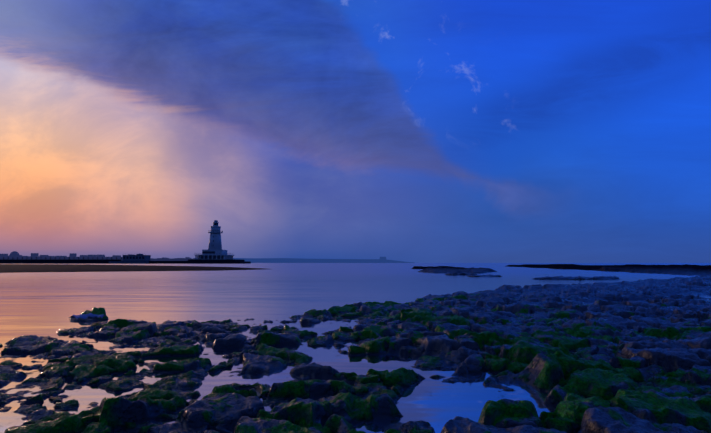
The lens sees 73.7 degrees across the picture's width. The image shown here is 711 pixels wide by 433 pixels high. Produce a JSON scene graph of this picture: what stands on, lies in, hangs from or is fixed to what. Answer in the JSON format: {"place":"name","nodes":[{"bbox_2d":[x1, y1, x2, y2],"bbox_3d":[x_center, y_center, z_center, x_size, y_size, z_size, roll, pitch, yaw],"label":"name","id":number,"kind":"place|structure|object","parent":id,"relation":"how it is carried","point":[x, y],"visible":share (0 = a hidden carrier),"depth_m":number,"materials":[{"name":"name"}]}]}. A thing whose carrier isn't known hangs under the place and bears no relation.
{"place":"outdoors","nodes":[
{"label":"outdoors","id":0,"kind":"place"},
{"bbox_2d":[0,251,196,260],"bbox_3d":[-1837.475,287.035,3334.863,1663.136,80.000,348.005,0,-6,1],"label":"town","id":1,"kind":"object","parent":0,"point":[14,254],"visible":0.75,"depth_m":3191.11,"materials":[{"name":"grey"}]},
{"bbox_2d":[0,264,264,272],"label":"sandbar","id":2,"kind":"structure","parent":0,"point":[13,268],"depth_m":64.43,"materials":[{"name":"sand"}]},
{"bbox_2d":[233,257,414,262],"bbox_3d":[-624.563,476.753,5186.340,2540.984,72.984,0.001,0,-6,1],"label":"headland","id":3,"kind":"structure","parent":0,"point":[291,260],"depth_m":5182.94,"materials":[{"name":"grey"}]},
{"bbox_2d":[0,263,710,432],"bbox_3d":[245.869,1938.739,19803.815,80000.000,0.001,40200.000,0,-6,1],"label":"sea water","id":4,"kind":"structure","parent":0,"point":[38,304],"depth_m":10.07,"materials":[{"name":"blue liquid"}]},
{"bbox_2d":[0,259,250,263],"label":"breakwater","id":5,"kind":"object","parent":4,"relation":"in","point":[213,261],"visible":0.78,"depth_m":599.53,"materials":[{"name":"stone"}]},
{"bbox_2d":[0,257,121,260],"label":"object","id":6,"kind":"object","parent":5,"relation":"on","point":[55,259],"visible":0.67,"depth_m":604.13,"materials":[{"name":"grey metal"}]},
{"bbox_2d":[109,253,150,262],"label":"harbour building","id":7,"kind":"structure","parent":5,"relation":"on","point":[138,258],"depth_m":600.19,"materials":[{"name":"grey concrete"}]},
{"bbox_2d":[195,220,233,258],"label":"lighthouse","id":8,"kind":"object","parent":5,"relation":"on","point":[214,251],"visible":1,"depth_m":594.66,"materials":[{"name":"white paint"}]},
{"bbox_2d":[0,264,710,432],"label":"shore rock","id":9,"kind":"object","parent":4,"relation":"in","point":[600,364],"visible":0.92,"depth_m":3.96,"materials":[{"name":"stone"}]},
{"bbox_2d":[68,313,104,318],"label":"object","id":10,"kind":"object","parent":9,"relation":"on","point":[89,315],"visible":1,"depth_m":6.79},
{"bbox_2d":[0,0,710,262],"label":"sky","id":11,"kind":"structure","parent":0,"point":[417,131],"materials":[{"name":"blue"}]}
]}

